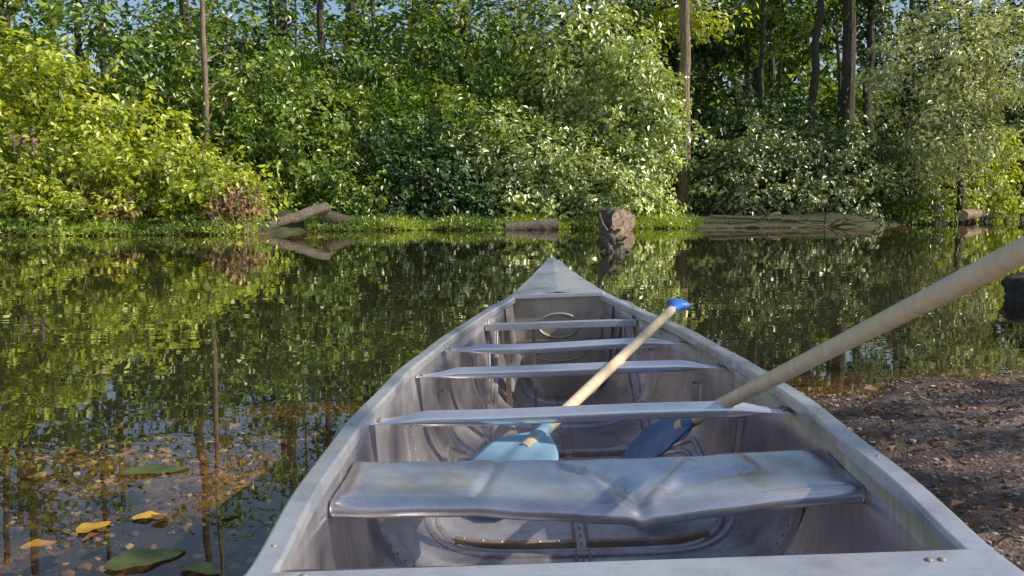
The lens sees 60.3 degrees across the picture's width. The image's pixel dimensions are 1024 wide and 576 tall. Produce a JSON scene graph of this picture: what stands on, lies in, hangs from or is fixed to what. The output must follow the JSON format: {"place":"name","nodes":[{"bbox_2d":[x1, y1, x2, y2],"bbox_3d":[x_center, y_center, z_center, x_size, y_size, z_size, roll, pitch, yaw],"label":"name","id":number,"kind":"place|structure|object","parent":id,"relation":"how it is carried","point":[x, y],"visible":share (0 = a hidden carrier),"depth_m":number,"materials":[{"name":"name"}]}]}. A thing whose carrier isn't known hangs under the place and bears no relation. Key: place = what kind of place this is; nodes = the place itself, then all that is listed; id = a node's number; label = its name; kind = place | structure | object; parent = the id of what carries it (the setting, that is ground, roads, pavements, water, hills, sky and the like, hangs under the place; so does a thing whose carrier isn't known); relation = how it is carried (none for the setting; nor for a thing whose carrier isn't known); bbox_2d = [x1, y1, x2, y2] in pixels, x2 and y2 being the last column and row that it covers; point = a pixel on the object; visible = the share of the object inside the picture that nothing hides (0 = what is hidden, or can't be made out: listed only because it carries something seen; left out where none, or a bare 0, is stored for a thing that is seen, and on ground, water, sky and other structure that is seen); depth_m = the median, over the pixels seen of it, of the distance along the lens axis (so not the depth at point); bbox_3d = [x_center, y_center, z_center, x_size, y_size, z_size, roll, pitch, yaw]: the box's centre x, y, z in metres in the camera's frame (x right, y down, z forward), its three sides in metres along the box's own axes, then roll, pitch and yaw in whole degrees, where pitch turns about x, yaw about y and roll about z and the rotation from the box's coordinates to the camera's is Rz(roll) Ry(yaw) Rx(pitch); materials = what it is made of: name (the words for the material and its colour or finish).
{"place":"outdoors","nodes":[
{"label":"outdoors","id":0,"kind":"place"},
{"bbox_2d":[0,427,342,575],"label":"gravel","id":1,"kind":"structure","parent":0,"point":[185,526],"depth_m":2.76,"materials":[{"name":"brown gravel"}]},
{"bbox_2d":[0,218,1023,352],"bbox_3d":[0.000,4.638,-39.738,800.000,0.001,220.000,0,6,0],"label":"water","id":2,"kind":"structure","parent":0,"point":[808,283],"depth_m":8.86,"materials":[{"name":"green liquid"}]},
{"bbox_2d":[20,539,57,548],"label":"fallen leaf","id":3,"kind":"object","parent":2,"relation":"on","point":[36,543],"visible":1,"depth_m":2.10,"materials":[{"name":"plant"}]},
{"bbox_2d":[36,480,61,488],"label":"fallen leaf","id":4,"kind":"object","parent":2,"relation":"on","point":[54,484],"visible":1,"depth_m":2.58,"materials":[{"name":"beige plant"}]},
{"bbox_2d":[76,521,111,533],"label":"fallen leaf","id":5,"kind":"object","parent":2,"relation":"on","point":[84,527],"visible":1,"depth_m":2.12,"materials":[{"name":"yellow plant"}]},
{"bbox_2d":[104,549,185,569],"bbox_3d":[-0.808,0.592,1.931,0.106,0.009,0.156,3,6,31],"label":"lily pad","id":6,"kind":"object","parent":2,"relation":"on","point":[135,557],"visible":1,"depth_m":1.93,"materials":[{"name":"green plant"}]},
{"bbox_2d":[132,511,165,518],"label":"fallen leaf","id":7,"kind":"object","parent":2,"relation":"on","point":[147,514],"visible":0.81,"depth_m":2.20,"materials":[{"name":"yellow plant"}]},
{"bbox_2d":[119,464,188,473],"bbox_3d":[-1.042,0.530,2.573,0.190,0.009,0.096,-1,6,-12],"label":"lily pad","id":8,"kind":"object","parent":2,"relation":"on","point":[154,468],"visible":1,"depth_m":2.58,"materials":[{"name":"green plant"}]},
{"bbox_2d":[151,513,168,519],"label":"fallen leaf","id":9,"kind":"object","parent":2,"relation":"on","point":[159,516],"visible":1,"depth_m":2.17,"materials":[{"name":"plant"}]},
{"bbox_2d":[180,562,219,574],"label":"lily pad","id":10,"kind":"object","parent":2,"relation":"on","point":[209,568],"visible":1,"depth_m":1.88,"materials":[{"name":"green plant"}]},
{"bbox_2d":[220,511,240,516],"bbox_3d":[-0.703,0.566,2.204,0.050,0.009,0.033,-2,6,-20],"label":"lily pad","id":11,"kind":"object","parent":2,"relation":"on","point":[228,513],"visible":1,"depth_m":2.21,"materials":[{"name":"green plant"}]},
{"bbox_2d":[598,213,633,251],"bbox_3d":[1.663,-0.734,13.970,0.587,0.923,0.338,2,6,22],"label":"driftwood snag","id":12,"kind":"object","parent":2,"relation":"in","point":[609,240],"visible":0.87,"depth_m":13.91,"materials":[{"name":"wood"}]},
{"bbox_2d":[597,207,634,230],"bbox_3d":[2.895,-1.888,24.877,0.764,0.805,1.369,-1,6,-15],"label":"fallen log","id":13,"kind":"object","parent":2,"relation":"in","point":[620,219],"visible":0.69,"depth_m":24.27,"materials":[{"name":"brown wood"}]},
{"bbox_2d":[244,258,1023,575],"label":"canoe","id":14,"kind":"object","parent":2,"relation":"on","point":[784,479],"visible":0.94,"depth_m":1.87,"materials":[{"name":"metal"}]},
{"bbox_2d":[462,298,689,522],"bbox_3d":[0.232,0.235,2.324,0.160,0.270,1.540,3,6,26],"label":"canoe paddle","id":15,"kind":"object","parent":14,"relation":"in","point":[538,443],"visible":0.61,"depth_m":1.97,"materials":[{"name":"beige wood"}]},
{"bbox_2d":[621,236,1023,458],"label":"canoe paddle","id":16,"kind":"object","parent":14,"relation":"in","point":[661,437],"visible":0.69,"depth_m":1.39,"materials":[{"name":"beige wood"}]},
{"bbox_2d":[695,203,790,227],"bbox_3d":[7.073,-2.196,27.181,3.031,0.842,0.571,-1,6,-9],"label":"fallen log","id":17,"kind":"object","parent":2,"relation":"on","point":[747,226],"visible":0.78,"depth_m":27.02,"materials":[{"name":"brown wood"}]},
{"bbox_2d":[797,204,884,227],"bbox_3d":[10.436,-2.256,27.639,3.096,0.757,1.316,-1,6,-15],"label":"fallen log","id":18,"kind":"object","parent":2,"relation":"on","point":[849,221],"visible":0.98,"depth_m":27.82,"materials":[{"name":"brown wood"}]},
{"bbox_2d":[0,197,1023,575],"bbox_3d":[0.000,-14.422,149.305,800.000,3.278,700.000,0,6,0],"label":"ground","id":19,"kind":"structure","parent":0,"point":[84,395],"depth_m":3.96,"materials":[{"name":"brown soil"}]},
{"bbox_2d":[0,0,30,44],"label":"tree","id":20,"kind":"object","parent":19,"relation":"on","point":[16,1],"visible":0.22,"depth_m":27.21,"materials":[{"name":"green plant"}]},
{"bbox_2d":[0,50,58,200],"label":"bush","id":21,"kind":"object","parent":19,"relation":"on","point":[17,122],"visible":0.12,"depth_m":24.07,"materials":[{"name":"green plant"}]},
{"bbox_2d":[0,0,149,153],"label":"tree","id":22,"kind":"object","parent":19,"relation":"on","point":[4,4],"visible":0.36,"depth_m":32.02,"materials":[{"name":"green plant"}]},
{"bbox_2d":[0,134,161,235],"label":"bush","id":23,"kind":"object","parent":19,"relation":"on","point":[31,202],"visible":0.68,"depth_m":21.14,"materials":[{"name":"green plant"}]},
{"bbox_2d":[9,129,38,154],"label":"purple flowers","id":24,"kind":"object","parent":23,"relation":"attached to","point":[24,142],"visible":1,"depth_m":20.76,"materials":[{"name":"purple plant"}]},
{"bbox_2d":[0,16,197,218],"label":"bush","id":25,"kind":"object","parent":19,"relation":"on","point":[70,69],"visible":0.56,"depth_m":22.36,"materials":[{"name":"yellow plant"}]},
{"bbox_2d":[0,0,229,148],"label":"tree","id":26,"kind":"object","parent":19,"relation":"on","point":[76,13],"visible":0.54,"depth_m":25.83,"materials":[{"name":"green plant"}]},
{"bbox_2d":[0,165,268,234],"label":"dead stems","id":27,"kind":"object","parent":19,"relation":"on","point":[243,209],"visible":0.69,"depth_m":21.43,"materials":[{"name":"brown plant"}]},
{"bbox_2d":[18,97,272,223],"bbox_3d":[-9.709,-3.084,23.198,6.926,3.574,5.673,0,6,0],"label":"bush","id":28,"kind":"object","parent":19,"relation":"on","point":[129,161],"visible":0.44,"depth_m":21.93,"materials":[{"name":"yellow plant"}]},
{"bbox_2d":[48,0,302,143],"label":"tree","id":29,"kind":"object","parent":19,"relation":"on","point":[188,20],"visible":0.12,"depth_m":39.19,"materials":[{"name":"green plant"}]},
{"bbox_2d":[2,406,348,557],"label":"sunken leaves","id":30,"kind":"object","parent":19,"relation":"on","point":[167,450],"visible":0.45,"depth_m":3.12,"materials":[{"name":"brown plant"}]},
{"bbox_2d":[78,0,309,212],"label":"tree","id":31,"kind":"object","parent":19,"relation":"on","point":[191,101],"visible":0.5,"depth_m":26.90,"materials":[{"name":"green plant"}]},
{"bbox_2d":[105,118,301,230],"bbox_3d":[-7.776,-2.769,22.356,4.441,3.095,3.618,0,6,0],"label":"bush","id":32,"kind":"object","parent":19,"relation":"on","point":[201,194],"visible":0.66,"depth_m":21.78,"materials":[{"name":"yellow plant"}]},
{"bbox_2d":[169,0,371,118],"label":"tree","id":33,"kind":"object","parent":19,"relation":"on","point":[246,43],"visible":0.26,"depth_m":36.01,"materials":[{"name":"green plant"}]},
{"bbox_2d":[184,54,368,210],"bbox_3d":[-7.226,-4.176,26.891,5.429,5.549,5.035,0,6,0],"label":"bush","id":34,"kind":"object","parent":19,"relation":"on","point":[280,140],"visible":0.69,"depth_m":25.91,"materials":[{"name":"green plant"}]},
{"bbox_2d":[264,202,329,227],"bbox_3d":[-5.966,-1.814,23.233,2.650,0.916,0.303,-5,8,-44],"label":"fallen log","id":35,"kind":"object","parent":19,"relation":"on","point":[308,212],"visible":0.63,"depth_m":23.41,"materials":[{"name":"brown wood"}]},
{"bbox_2d":[320,210,357,230],"bbox_3d":[-4.735,-1.679,24.384,1.552,1.011,0.816,-3,6,-28],"label":"fallen log","id":36,"kind":"object","parent":19,"relation":"on","point":[332,217],"visible":0.62,"depth_m":24.35,"materials":[{"name":"brown wood"}]},
{"bbox_2d":[277,138,420,216],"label":"bush","id":37,"kind":"object","parent":19,"relation":"on","point":[337,198],"visible":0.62,"depth_m":25.58,"materials":[{"name":"green plant"}]},
{"bbox_2d":[0,208,706,235],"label":"bank grass","id":38,"kind":"structure","parent":19,"relation":"on","point":[206,225],"depth_m":24.28,"materials":[{"name":"green plant"}]},
{"bbox_2d":[245,0,465,166],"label":"tree","id":39,"kind":"object","parent":19,"relation":"on","point":[366,65],"visible":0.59,"depth_m":30.19,"materials":[{"name":"green plant"}]},
{"bbox_2d":[293,0,522,205],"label":"tree","id":40,"kind":"object","parent":19,"relation":"on","point":[379,4],"visible":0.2,"depth_m":35.36,"materials":[{"name":"green plant"}]},
{"bbox_2d":[309,115,520,221],"bbox_3d":[-2.859,-3.332,27.048,7.041,3.807,5.224,0,6,0],"label":"bush","id":41,"kind":"object","parent":19,"relation":"on","point":[471,196],"visible":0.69,"depth_m":26.18,"materials":[{"name":"green plant"}]},
{"bbox_2d":[297,69,541,211],"bbox_3d":[-3.039,-4.575,28.951,8.056,5.304,5.642,0,6,0],"label":"bush","id":42,"kind":"object","parent":19,"relation":"on","point":[401,119],"visible":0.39,"depth_m":28.19,"materials":[{"name":"green plant"}]},
{"bbox_2d":[348,0,612,208],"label":"tree","id":43,"kind":"object","parent":19,"relation":"on","point":[462,45],"visible":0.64,"depth_m":30.33,"materials":[{"name":"green plant"}]},
{"bbox_2d":[2,68,997,211],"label":"undergrowth","id":44,"kind":"object","parent":19,"relation":"on","point":[798,103],"visible":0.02,"depth_m":40.90,"materials":[{"name":"green plant"}]},
{"bbox_2d":[0,0,1023,217],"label":"distant forest","id":45,"kind":"object","parent":19,"relation":"on","point":[794,62],"visible":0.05,"depth_m":54.21,"materials":[{"name":"green plant"}]},
{"bbox_2d":[424,103,620,220],"bbox_3d":[0.213,-3.729,27.700,5.192,3.995,5.069,-5,8,-42],"label":"bush","id":46,"kind":"object","parent":19,"relation":"on","point":[517,170],"visible":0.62,"depth_m":26.75,"materials":[{"name":"green plant"}]},
{"bbox_2d":[504,218,557,229],"bbox_3d":[0.551,-1.796,25.352,1.530,0.431,0.379,-1,6,-7],"label":"fallen log","id":47,"kind":"object","parent":19,"relation":"on","point":[546,224],"visible":0.81,"depth_m":25.21,"materials":[{"name":"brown wood"}]},
{"bbox_2d":[478,0,680,168],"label":"tree","id":48,"kind":"object","parent":19,"relation":"on","point":[566,107],"visible":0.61,"depth_m":29.46,"materials":[{"name":"green plant"}]},
{"bbox_2d":[471,0,703,131],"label":"tree","id":49,"kind":"object","parent":19,"relation":"on","point":[561,23],"visible":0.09,"depth_m":39.15,"materials":[{"name":"green plant"}]},
{"bbox_2d":[507,101,691,219],"bbox_3d":[2.685,-3.732,27.536,5.257,3.989,4.679,3,6,30],"label":"bush","id":50,"kind":"object","parent":19,"relation":"on","point":[627,198],"visible":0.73,"depth_m":26.64,"materials":[{"name":"green plant"}]},
{"bbox_2d":[569,21,712,213],"bbox_3d":[4.058,-5.194,28.394,4.544,6.606,4.582,0,6,0],"label":"bush","id":51,"kind":"object","parent":19,"relation":"on","point":[640,75],"visible":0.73,"depth_m":27.53,"materials":[{"name":"green plant"}]},
{"bbox_2d":[570,0,758,214],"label":"tree","id":52,"kind":"object","parent":19,"relation":"on","point":[684,26],"visible":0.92,"depth_m":30.63,"materials":[{"name":"green plant"}]},
{"bbox_2d":[561,0,788,137],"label":"tree","id":53,"kind":"object","parent":19,"relation":"on","point":[675,65],"visible":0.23,"depth_m":40.97,"materials":[{"name":"green plant"}]},
{"bbox_2d":[630,0,807,188],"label":"tree","id":54,"kind":"object","parent":19,"relation":"on","point":[723,49],"visible":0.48,"depth_m":39.29,"materials":[{"name":"green plant"}]},
{"bbox_2d":[673,98,835,215],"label":"bush","id":55,"kind":"object","parent":19,"relation":"on","point":[737,163],"visible":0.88,"depth_m":29.61,"materials":[{"name":"green plant"}]},
{"bbox_2d":[691,75,836,205],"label":"bush","id":56,"kind":"object","parent":19,"relation":"on","point":[737,122],"visible":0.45,"depth_m":32.74,"materials":[{"name":"green plant"}]},
{"bbox_2d":[709,195,823,222],"bbox_3d":[8.087,-2.327,27.664,3.690,1.201,0.986,-1,6,-15],"label":"fallen log","id":57,"kind":"object","parent":19,"relation":"on","point":[755,218],"visible":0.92,"depth_m":27.79,"materials":[{"name":"brown wood"}]},
{"bbox_2d":[702,0,859,128],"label":"tree","id":58,"kind":"object","parent":19,"relation":"on","point":[795,35],"visible":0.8,"depth_m":37.92,"materials":[{"name":"green plant"}]},
{"bbox_2d":[751,109,909,224],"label":"bush","id":59,"kind":"object","parent":19,"relation":"on","point":[859,176],"visible":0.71,"depth_m":30.32,"materials":[{"name":"green plant"}]},
{"bbox_2d":[792,0,906,136],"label":"tree","id":60,"kind":"object","parent":19,"relation":"on","point":[850,17],"visible":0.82,"depth_m":35.65,"materials":[{"name":"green plant"}]},
{"bbox_2d":[773,0,955,205],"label":"tree","id":61,"kind":"object","parent":19,"relation":"on","point":[869,32],"visible":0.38,"depth_m":38.55,"materials":[{"name":"green plant"}]},
{"bbox_2d":[808,117,960,223],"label":"bush","id":62,"kind":"object","parent":19,"relation":"on","point":[897,159],"visible":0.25,"depth_m":32.27,"materials":[{"name":"green plant"}]},
{"bbox_2d":[804,369,1023,544],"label":"leaf litter","id":63,"kind":"object","parent":19,"relation":"on","point":[945,491],"visible":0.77,"depth_m":3.02,"materials":[{"name":"brown plant"}]},
{"bbox_2d":[881,193,959,224],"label":"bush","id":64,"kind":"object","parent":19,"relation":"on","point":[919,215],"visible":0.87,"depth_m":31.40,"materials":[{"name":"green plant"}]},
{"bbox_2d":[835,0,1023,222],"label":"tree","id":65,"kind":"object","parent":19,"relation":"on","point":[973,95],"visible":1,"depth_m":30.25,"materials":[{"name":"green plant"}]},
{"bbox_2d":[926,196,951,224],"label":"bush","id":66,"kind":"object","parent":19,"relation":"on","point":[939,210],"visible":0.48,"depth_m":31.45,"materials":[{"name":"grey plant"}]},
{"bbox_2d":[857,0,1023,212],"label":"tree","id":67,"kind":"object","parent":19,"relation":"on","point":[906,99],"visible":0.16,"depth_m":39.42,"materials":[{"name":"green plant"}]},
{"bbox_2d":[864,378,1018,505],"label":"dead leaves","id":68,"kind":"object","parent":19,"relation":"on","point":[953,502],"visible":1,"depth_m":2.18,"materials":[{"name":"orange plant"}]},
{"bbox_2d":[879,112,1023,221],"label":"bush","id":69,"kind":"object","parent":19,"relation":"on","point":[1009,202],"visible":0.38,"depth_m":35.71,"materials":[{"name":"green plant"}]},
{"bbox_2d":[879,71,1023,218],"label":"bush","id":70,"kind":"object","parent":19,"relation":"on","point":[1010,117],"visible":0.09,"depth_m":41.13,"materials":[{"name":"green plant"}]},
{"bbox_2d":[957,206,1006,220],"bbox_3d":[19.792,-3.025,36.510,0.935,1.064,9.434,4,7,39],"label":"fallen log","id":71,"kind":"object","parent":19,"relation":"on","point":[968,214],"visible":0.56,"depth_m":33.62,"materials":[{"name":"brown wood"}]},
{"bbox_2d":[1001,272,1023,300],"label":"rock","id":72,"kind":"object","parent":19,"relation":"on","point":[1012,285],"visible":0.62,"depth_m":7.12,"materials":[{"name":"stone"}]},
{"bbox_2d":[9,0,1023,112],"label":"sky","id":73,"kind":"structure","parent":0,"point":[334,7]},
{"bbox_2d":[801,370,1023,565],"bbox_3d":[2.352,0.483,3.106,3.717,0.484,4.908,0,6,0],"label":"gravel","id":74,"kind":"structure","parent":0,"point":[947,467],"depth_m":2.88,"materials":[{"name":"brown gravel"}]}
]}

